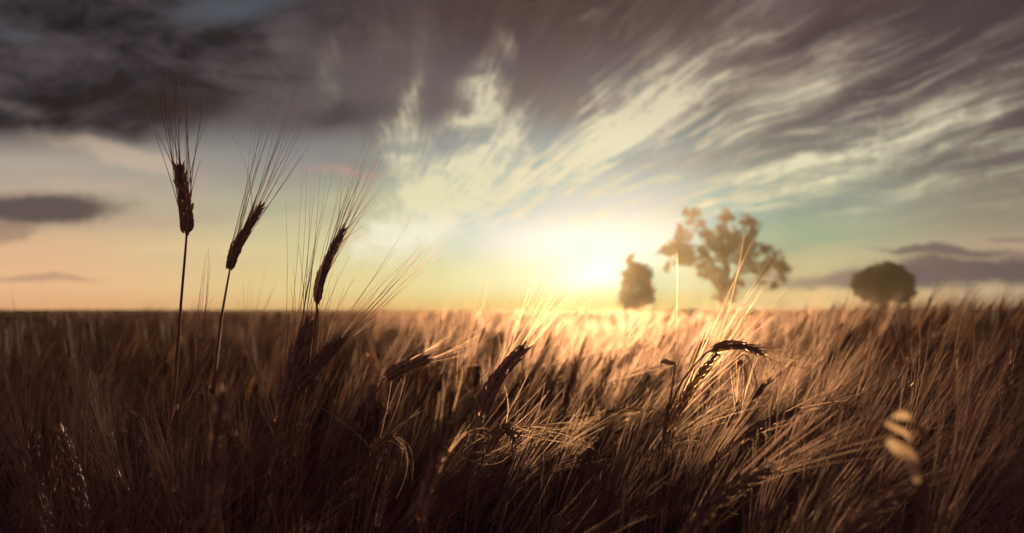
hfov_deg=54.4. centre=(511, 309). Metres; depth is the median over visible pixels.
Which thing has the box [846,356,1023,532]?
barley plant
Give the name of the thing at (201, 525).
barley plant
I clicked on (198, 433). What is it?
barley plant
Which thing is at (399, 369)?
barley stalk
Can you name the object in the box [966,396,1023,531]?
barley plant
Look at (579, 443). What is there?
barley plant
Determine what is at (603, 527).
barley plant
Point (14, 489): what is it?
barley plant
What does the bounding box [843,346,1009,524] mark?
barley plant
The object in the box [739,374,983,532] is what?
barley plant
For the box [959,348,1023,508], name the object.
barley plant
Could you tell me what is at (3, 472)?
barley plant
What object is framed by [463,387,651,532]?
barley plant
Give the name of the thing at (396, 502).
barley plant
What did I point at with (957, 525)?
barley plant
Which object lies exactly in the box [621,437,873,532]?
barley plant
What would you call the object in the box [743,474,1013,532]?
barley plant
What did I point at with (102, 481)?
barley plant
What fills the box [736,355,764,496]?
barley stalk
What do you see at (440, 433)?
barley plant
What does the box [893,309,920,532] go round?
barley stalk
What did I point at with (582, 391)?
barley plant
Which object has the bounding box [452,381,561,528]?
barley plant
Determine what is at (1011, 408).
barley plant
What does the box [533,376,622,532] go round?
barley plant
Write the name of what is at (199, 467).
barley plant
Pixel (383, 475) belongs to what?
barley plant
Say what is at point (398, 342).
barley crop
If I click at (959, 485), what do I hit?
barley plant
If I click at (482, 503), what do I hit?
barley plant
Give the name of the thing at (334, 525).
barley plant
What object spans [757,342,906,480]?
barley plant
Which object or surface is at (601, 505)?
barley plant
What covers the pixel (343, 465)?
barley plant
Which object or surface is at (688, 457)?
barley plant
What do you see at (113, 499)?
barley plant
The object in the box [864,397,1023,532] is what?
barley plant
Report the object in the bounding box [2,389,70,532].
barley plant
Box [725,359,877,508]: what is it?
barley plant
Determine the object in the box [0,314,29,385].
barley plant
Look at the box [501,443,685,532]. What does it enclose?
barley plant
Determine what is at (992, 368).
barley plant
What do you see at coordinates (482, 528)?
crop undergrowth
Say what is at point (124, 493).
barley plant
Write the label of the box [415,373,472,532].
barley stalk
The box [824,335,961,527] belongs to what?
barley plant
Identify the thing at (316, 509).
barley plant
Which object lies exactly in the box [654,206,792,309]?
broad tree
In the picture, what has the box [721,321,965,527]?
barley plant
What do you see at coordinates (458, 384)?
barley stalk
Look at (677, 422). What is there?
barley plant
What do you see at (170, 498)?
barley plant
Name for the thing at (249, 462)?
barley stalk
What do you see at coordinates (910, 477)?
barley plant
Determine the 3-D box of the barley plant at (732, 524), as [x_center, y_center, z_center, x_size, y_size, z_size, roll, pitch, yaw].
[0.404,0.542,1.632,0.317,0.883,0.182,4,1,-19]
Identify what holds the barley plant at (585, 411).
on the ground
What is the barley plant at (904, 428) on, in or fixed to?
on the ground
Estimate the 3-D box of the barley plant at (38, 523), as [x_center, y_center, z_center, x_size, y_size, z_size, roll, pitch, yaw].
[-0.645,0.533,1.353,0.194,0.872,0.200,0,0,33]
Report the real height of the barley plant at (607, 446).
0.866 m
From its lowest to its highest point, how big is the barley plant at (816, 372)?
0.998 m
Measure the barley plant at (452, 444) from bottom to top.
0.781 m
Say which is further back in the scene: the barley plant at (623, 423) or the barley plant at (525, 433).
the barley plant at (525, 433)
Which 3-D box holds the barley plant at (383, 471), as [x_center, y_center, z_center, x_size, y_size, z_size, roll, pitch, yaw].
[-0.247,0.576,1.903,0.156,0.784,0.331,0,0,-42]
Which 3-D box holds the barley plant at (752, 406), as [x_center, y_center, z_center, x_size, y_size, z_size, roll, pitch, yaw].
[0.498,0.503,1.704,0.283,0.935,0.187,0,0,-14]
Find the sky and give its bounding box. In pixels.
[0,0,1023,309]
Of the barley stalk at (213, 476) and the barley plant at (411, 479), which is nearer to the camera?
the barley stalk at (213, 476)
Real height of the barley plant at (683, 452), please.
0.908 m
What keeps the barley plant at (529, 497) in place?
on the ground
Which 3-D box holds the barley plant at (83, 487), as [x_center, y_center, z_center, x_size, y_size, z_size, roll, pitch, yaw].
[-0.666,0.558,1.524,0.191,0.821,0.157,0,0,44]
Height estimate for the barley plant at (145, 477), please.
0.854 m
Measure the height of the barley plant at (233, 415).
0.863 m
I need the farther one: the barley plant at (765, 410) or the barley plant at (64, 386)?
the barley plant at (765, 410)
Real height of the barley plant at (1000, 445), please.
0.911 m
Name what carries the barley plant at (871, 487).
on the ground
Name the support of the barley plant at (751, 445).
on the ground
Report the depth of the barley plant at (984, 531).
0.80 m
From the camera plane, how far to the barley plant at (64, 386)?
1.60 m
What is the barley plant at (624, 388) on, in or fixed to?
on the ground
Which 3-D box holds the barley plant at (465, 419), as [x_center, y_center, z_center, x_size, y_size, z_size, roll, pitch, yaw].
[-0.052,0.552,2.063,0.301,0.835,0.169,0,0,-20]
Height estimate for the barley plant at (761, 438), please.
0.935 m
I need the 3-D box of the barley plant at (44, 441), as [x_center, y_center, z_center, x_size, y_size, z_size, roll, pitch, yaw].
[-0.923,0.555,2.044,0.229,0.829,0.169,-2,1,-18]
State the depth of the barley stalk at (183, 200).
1.06 m
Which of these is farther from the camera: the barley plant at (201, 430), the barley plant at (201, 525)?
the barley plant at (201, 430)
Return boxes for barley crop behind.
[0,294,1018,421]
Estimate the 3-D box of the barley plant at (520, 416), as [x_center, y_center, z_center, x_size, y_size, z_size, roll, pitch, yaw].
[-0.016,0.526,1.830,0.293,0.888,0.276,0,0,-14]
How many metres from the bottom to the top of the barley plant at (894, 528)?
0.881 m
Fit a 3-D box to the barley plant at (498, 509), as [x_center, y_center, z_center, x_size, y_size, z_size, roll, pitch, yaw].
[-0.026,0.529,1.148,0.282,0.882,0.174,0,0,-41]
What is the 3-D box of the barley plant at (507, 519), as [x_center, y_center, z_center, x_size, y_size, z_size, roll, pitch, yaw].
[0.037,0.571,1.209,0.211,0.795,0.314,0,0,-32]
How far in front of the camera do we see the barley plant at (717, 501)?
0.72 m
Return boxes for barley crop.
[0,266,1023,532]
[0,310,1011,354]
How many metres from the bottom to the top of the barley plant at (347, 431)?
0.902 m
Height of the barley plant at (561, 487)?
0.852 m
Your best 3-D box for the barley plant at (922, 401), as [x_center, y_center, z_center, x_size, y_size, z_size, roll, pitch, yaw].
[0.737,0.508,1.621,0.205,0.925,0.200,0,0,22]
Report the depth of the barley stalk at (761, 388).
1.35 m
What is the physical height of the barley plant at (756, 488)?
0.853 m
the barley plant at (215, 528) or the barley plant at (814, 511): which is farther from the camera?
the barley plant at (215, 528)
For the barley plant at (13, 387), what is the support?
on the ground
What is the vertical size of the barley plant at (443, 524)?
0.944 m
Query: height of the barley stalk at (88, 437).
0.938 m
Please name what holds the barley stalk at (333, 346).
on the ground
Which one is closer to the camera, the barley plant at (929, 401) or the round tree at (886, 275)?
the barley plant at (929, 401)
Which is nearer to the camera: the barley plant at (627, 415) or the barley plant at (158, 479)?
the barley plant at (158, 479)
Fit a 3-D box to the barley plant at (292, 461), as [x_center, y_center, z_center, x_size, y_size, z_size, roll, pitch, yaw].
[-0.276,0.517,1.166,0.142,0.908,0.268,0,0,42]
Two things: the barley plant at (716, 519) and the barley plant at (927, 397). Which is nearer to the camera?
the barley plant at (716, 519)
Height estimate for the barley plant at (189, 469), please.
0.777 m
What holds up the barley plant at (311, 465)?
on the ground
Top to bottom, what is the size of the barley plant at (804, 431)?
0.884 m
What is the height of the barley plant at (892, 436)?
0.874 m
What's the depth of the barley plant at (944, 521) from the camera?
0.69 m
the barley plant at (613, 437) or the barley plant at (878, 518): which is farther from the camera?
the barley plant at (613, 437)
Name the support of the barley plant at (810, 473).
on the ground
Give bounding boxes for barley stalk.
[52,323,96,532]
[124,410,155,532]
[146,56,211,532]
[165,335,218,531]
[191,248,211,511]
[203,306,243,532]
[205,78,312,532]
[230,387,253,532]
[237,269,273,525]
[237,336,286,532]
[267,169,354,532]
[273,221,437,532]
[291,276,346,531]
[297,131,383,530]
[321,372,436,531]
[350,322,492,532]
[358,359,384,531]
[362,334,414,528]
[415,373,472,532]
[439,368,598,532]
[451,273,502,532]
[464,259,590,532]
[540,406,672,532]
[590,352,661,525]
[649,237,803,522]
[649,339,838,530]
[659,333,676,510]
[699,372,868,532]
[730,356,757,527]
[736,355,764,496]
[742,337,798,523]
[841,337,888,492]
[884,411,932,532]
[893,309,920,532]
[939,292,975,474]
[1000,308,1023,509]
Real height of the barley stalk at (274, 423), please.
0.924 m
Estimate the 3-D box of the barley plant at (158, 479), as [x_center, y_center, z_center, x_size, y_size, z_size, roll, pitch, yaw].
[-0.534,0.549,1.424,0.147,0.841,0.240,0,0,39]
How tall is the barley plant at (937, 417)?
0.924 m
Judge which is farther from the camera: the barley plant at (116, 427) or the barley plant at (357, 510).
the barley plant at (116, 427)
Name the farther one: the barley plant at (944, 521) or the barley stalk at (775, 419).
the barley stalk at (775, 419)
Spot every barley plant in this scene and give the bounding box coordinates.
[0,292,126,532]
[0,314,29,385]
[0,342,44,436]
[0,342,88,532]
[0,342,115,532]
[0,345,120,518]
[0,364,200,532]
[0,378,103,532]
[0,380,155,532]
[0,384,102,532]
[0,399,50,530]
[1,391,92,532]
[1,479,98,532]
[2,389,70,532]
[3,438,251,532]
[4,431,128,525]
[9,424,276,532]
[10,397,76,519]
[26,364,108,532]
[34,308,161,532]
[36,340,121,532]
[36,352,133,532]
[43,311,241,532]
[44,364,171,520]
[45,412,204,532]
[51,397,263,532]
[54,414,274,532]
[55,366,137,530]
[57,370,249,531]
[58,344,210,532]
[62,344,117,507]
[69,410,126,532]
[71,344,151,516]
[73,346,159,524]
[75,414,203,532]
[93,354,252,483]
[95,437,260,532]
[98,339,188,520]
[115,408,269,531]
[124,414,273,526]
[128,380,238,532]
[128,436,267,529]
[141,399,266,532]
[150,394,306,530]
[153,365,250,527]
[154,368,302,477]
[156,358,262,504]
[157,374,361,532]
[167,389,240,514]
[168,361,302,530]
[179,394,256,531]
[182,383,251,509]
[196,290,341,532]
[197,454,272,532]
[198,370,272,532]
[224,408,397,524]
[226,436,397,532]
[229,380,302,514]
[231,447,404,532]
[234,338,283,496]
[247,393,415,532]
[254,432,456,532]
[255,434,379,532]
[258,469,348,532]
[291,346,369,526]
[315,336,435,532]
[318,392,457,483]
[322,433,533,532]
[330,343,426,531]
[331,412,484,532]
[343,407,454,532]
[345,355,433,516]
[346,425,646,532]
[354,382,480,531]
[358,388,522,518]
[360,403,439,532]
[367,337,501,532]
[381,403,548,532]
[388,423,548,532]
[403,390,619,532]
[409,435,519,505]
[415,400,583,532]
[418,390,613,532]
[435,387,562,530]
[437,404,665,532]
[438,402,475,496]
[440,355,593,531]
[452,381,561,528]
[459,401,630,532]
[460,399,661,532]
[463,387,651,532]
[463,422,613,527]
[469,468,610,532]
[470,407,534,530]
[476,385,597,532]
[477,441,782,532]
[482,329,557,532]
[483,417,705,532]
[494,447,636,532]
[500,426,625,526]
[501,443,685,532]
[507,397,737,532]
[511,399,662,532]
[511,399,687,524]
[516,337,658,531]
[522,379,662,531]
[522,380,657,531]
[529,385,753,532]
[531,440,655,532]
[532,372,699,531]
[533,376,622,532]
[550,350,672,514]
[555,377,666,514]
[557,451,675,532]
[558,368,675,523]
[560,348,649,530]
[562,350,796,532]
[578,373,646,532]
[589,399,717,525]
[591,442,796,532]
[599,321,679,532]
[617,404,778,532]
[618,356,785,530]
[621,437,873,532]
[628,358,848,527]
[630,431,821,532]
[632,364,763,529]
[635,352,778,532]
[641,374,860,532]
[650,335,869,499]
[654,310,793,532]
[663,380,845,532]
[666,335,839,532]
[675,377,857,532]
[679,343,880,532]
[681,339,1023,532]
[682,408,901,526]
[700,402,1008,532]
[707,402,945,532]
[711,417,957,532]
[712,452,999,532]
[713,361,884,511]
[716,341,968,532]
[716,373,917,532]
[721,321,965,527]
[722,345,839,532]
[725,330,909,532]
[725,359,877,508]
[725,478,1023,532]
[728,354,884,530]
[730,360,834,526]
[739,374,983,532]
[743,377,992,532]
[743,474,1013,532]
[749,384,943,530]
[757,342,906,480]
[760,469,1017,532]
[763,391,1022,532]
[767,333,853,516]
[769,393,1023,532]
[789,340,1023,527]
[789,379,993,531]
[790,424,1012,532]
[808,304,903,522]
[809,355,918,498]
[810,346,1023,527]
[821,417,1023,531]
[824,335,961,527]
[826,392,1023,532]
[833,327,983,526]
[833,338,1023,525]
[842,381,969,524]
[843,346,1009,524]
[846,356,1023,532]
[849,407,1023,532]
[861,315,1022,531]
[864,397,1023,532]
[867,426,1021,530]
[874,330,1023,532]
[878,331,1006,527]
[879,360,1023,512]
[882,429,1022,525]
[885,313,1023,532]
[898,343,1018,519]
[912,364,1023,521]
[916,314,1023,532]
[931,331,1021,532]
[931,427,1023,532]
[948,370,1023,499]
[948,384,1023,500]
[955,324,1023,493]
[956,346,1023,531]
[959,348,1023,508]
[960,398,1023,515]
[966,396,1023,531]
[975,289,1023,520]
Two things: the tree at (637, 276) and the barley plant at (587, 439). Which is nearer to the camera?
the barley plant at (587, 439)
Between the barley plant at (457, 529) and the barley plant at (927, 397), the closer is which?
the barley plant at (457, 529)
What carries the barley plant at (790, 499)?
on the ground
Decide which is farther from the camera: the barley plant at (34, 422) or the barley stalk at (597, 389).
the barley plant at (34, 422)
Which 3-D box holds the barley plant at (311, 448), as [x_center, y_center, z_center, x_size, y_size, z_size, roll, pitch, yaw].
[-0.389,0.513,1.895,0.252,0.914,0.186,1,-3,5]
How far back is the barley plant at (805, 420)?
1.94 m
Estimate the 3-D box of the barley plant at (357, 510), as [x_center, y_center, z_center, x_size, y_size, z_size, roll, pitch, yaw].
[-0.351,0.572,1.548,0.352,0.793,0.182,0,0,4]
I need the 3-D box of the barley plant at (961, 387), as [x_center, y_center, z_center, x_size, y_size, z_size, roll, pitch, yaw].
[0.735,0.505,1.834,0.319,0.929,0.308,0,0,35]
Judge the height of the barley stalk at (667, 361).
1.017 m
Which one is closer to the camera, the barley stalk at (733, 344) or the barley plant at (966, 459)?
the barley stalk at (733, 344)
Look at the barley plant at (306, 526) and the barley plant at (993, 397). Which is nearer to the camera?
the barley plant at (306, 526)
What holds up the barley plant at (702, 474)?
on the ground
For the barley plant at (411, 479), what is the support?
on the ground
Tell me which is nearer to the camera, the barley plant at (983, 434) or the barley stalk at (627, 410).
the barley plant at (983, 434)
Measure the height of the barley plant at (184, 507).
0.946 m
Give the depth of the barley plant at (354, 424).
2.12 m
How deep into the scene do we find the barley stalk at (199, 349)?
1.30 m
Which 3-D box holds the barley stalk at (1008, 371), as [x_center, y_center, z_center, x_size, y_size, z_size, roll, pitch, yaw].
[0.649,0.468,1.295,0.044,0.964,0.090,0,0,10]
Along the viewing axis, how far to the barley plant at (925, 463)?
1.45 m
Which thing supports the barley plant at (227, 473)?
on the ground
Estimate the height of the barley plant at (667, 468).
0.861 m
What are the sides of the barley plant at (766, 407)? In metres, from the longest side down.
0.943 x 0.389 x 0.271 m
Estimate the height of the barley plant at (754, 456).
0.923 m
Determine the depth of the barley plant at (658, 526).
0.97 m
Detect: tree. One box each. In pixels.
[615,253,656,309]
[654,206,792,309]
[850,261,918,308]
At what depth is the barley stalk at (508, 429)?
1.06 m
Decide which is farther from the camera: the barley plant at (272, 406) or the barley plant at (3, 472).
the barley plant at (272, 406)
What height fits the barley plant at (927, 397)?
0.940 m
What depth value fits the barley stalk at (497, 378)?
1.10 m
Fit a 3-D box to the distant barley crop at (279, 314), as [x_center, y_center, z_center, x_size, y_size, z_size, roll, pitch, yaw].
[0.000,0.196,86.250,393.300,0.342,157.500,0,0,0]
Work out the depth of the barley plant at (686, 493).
1.10 m
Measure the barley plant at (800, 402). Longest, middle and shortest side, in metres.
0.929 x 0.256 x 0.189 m
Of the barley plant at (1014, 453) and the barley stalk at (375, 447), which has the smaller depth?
the barley stalk at (375, 447)
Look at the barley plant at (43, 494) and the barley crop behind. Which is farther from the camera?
the barley crop behind
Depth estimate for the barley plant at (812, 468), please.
1.46 m
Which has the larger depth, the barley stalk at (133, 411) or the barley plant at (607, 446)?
the barley plant at (607, 446)
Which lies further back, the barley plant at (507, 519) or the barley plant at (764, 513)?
the barley plant at (507, 519)
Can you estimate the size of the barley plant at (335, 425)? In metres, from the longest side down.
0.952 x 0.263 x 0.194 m
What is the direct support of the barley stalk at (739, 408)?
on the ground
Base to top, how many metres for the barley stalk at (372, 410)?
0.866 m
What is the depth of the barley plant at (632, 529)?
1.01 m
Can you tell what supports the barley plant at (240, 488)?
on the ground
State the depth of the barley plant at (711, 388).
1.76 m
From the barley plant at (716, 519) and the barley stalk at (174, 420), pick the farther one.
the barley plant at (716, 519)
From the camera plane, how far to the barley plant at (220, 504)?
0.49 m
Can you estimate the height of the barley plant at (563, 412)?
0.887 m
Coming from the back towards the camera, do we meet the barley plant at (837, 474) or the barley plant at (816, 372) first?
the barley plant at (816, 372)
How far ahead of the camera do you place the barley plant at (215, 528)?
0.90 m
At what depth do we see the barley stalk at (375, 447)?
1.07 m
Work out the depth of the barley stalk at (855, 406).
1.20 m
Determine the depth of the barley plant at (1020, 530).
1.15 m
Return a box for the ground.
[13,349,1022,453]
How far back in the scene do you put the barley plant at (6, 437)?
1.54 m
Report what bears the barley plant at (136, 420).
on the ground
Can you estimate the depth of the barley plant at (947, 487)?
0.98 m
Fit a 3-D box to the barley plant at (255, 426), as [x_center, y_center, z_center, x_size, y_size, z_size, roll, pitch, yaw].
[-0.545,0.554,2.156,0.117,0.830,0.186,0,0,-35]
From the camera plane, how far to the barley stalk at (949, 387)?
1.25 m
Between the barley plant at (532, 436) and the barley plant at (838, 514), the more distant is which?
the barley plant at (532, 436)
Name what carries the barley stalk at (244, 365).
on the ground
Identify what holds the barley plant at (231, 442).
on the ground
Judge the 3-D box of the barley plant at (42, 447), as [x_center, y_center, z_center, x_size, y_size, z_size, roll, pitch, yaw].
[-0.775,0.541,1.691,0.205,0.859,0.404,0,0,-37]
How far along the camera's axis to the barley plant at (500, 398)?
2.09 m
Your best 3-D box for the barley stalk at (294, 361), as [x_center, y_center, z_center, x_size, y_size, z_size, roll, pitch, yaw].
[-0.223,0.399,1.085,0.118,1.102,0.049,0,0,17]
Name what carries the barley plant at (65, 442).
on the ground
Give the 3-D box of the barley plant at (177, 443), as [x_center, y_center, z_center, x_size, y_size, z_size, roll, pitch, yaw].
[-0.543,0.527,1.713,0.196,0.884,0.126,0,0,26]
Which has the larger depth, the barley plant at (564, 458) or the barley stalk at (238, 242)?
the barley plant at (564, 458)
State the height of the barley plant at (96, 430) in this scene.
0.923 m
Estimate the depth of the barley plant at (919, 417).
1.95 m
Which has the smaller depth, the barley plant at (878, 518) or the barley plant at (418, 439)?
the barley plant at (878, 518)
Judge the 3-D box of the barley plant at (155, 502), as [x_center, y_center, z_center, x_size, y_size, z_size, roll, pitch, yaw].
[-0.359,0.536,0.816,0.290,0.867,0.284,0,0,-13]
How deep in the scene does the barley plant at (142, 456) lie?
1.80 m
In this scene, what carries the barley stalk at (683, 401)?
on the ground
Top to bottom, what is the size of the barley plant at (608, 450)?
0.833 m
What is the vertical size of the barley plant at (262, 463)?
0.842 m
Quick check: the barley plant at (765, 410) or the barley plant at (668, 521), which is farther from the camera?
the barley plant at (765, 410)
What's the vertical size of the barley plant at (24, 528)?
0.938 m
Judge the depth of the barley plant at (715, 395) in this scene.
1.89 m
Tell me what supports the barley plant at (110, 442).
on the ground
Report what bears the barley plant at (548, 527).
on the ground
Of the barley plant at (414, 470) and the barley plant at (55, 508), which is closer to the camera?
the barley plant at (55, 508)
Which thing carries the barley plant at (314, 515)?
on the ground
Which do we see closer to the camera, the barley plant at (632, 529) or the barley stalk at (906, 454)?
the barley stalk at (906, 454)
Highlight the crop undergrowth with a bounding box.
[0,371,1023,532]
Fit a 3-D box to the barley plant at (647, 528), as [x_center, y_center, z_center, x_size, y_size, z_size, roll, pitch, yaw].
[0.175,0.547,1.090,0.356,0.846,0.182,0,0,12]
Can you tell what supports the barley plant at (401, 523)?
on the ground
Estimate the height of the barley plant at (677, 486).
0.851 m
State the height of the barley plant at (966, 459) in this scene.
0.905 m
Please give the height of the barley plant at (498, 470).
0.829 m
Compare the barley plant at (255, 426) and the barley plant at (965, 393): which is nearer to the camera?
the barley plant at (965, 393)
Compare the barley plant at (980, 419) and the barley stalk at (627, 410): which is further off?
the barley plant at (980, 419)
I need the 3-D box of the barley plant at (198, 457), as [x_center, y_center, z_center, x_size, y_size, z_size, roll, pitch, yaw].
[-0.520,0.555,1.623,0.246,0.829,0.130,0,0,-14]
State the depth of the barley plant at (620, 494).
1.09 m
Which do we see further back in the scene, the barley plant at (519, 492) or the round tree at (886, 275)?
the round tree at (886, 275)
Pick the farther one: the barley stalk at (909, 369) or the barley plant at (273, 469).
the barley stalk at (909, 369)
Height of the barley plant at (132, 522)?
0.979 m
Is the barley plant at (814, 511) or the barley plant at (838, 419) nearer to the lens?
the barley plant at (814, 511)
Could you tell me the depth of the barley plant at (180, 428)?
2.12 m
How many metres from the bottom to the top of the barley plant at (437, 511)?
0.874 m
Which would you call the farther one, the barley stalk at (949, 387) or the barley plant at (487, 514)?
the barley plant at (487, 514)
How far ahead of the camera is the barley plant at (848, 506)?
0.69 m
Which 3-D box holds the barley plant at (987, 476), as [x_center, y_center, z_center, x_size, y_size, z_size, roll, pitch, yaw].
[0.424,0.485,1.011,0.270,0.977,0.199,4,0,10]
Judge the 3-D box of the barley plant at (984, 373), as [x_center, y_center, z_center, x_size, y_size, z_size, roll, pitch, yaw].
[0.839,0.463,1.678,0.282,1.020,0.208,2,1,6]
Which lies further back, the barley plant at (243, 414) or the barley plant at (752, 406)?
the barley plant at (243, 414)
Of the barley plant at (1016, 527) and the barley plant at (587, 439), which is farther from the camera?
the barley plant at (587, 439)
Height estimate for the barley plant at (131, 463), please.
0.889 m
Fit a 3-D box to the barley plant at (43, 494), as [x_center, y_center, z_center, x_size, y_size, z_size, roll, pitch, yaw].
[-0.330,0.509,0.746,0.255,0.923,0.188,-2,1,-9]
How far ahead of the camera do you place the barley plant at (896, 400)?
1.32 m
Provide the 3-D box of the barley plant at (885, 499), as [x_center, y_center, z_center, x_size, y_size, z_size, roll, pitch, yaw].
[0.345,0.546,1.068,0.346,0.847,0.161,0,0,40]
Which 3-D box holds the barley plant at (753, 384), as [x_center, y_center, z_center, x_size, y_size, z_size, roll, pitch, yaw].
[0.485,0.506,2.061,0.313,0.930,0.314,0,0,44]
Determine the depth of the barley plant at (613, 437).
1.78 m
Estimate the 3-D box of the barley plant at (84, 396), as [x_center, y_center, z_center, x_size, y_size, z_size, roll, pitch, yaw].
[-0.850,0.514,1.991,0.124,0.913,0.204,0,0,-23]
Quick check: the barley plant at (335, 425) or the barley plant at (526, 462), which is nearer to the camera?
the barley plant at (335, 425)
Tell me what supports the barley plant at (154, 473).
on the ground
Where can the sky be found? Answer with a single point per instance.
(574, 137)
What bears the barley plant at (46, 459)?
on the ground
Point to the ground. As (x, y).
(410, 387)
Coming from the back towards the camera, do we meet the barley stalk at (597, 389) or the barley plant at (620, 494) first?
the barley stalk at (597, 389)
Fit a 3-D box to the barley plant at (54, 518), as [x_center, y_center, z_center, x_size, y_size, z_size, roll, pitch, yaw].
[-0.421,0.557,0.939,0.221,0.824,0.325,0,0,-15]
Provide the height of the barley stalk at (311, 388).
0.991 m
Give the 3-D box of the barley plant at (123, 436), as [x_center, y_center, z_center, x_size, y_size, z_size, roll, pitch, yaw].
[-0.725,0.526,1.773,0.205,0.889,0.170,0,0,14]
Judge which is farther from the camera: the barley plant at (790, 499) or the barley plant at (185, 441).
the barley plant at (185, 441)
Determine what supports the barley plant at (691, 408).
on the ground
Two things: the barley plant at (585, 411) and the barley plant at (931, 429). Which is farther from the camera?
the barley plant at (585, 411)
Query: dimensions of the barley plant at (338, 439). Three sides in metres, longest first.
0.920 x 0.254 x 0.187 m
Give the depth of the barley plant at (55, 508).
1.19 m
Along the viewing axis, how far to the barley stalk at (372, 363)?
2.00 m
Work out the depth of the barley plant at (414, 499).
1.88 m
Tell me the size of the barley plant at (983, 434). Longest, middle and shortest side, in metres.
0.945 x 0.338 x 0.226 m
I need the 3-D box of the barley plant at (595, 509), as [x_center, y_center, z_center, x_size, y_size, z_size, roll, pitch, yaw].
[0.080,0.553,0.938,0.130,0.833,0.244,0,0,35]
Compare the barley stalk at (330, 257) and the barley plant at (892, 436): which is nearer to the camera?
the barley stalk at (330, 257)
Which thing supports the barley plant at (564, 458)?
on the ground

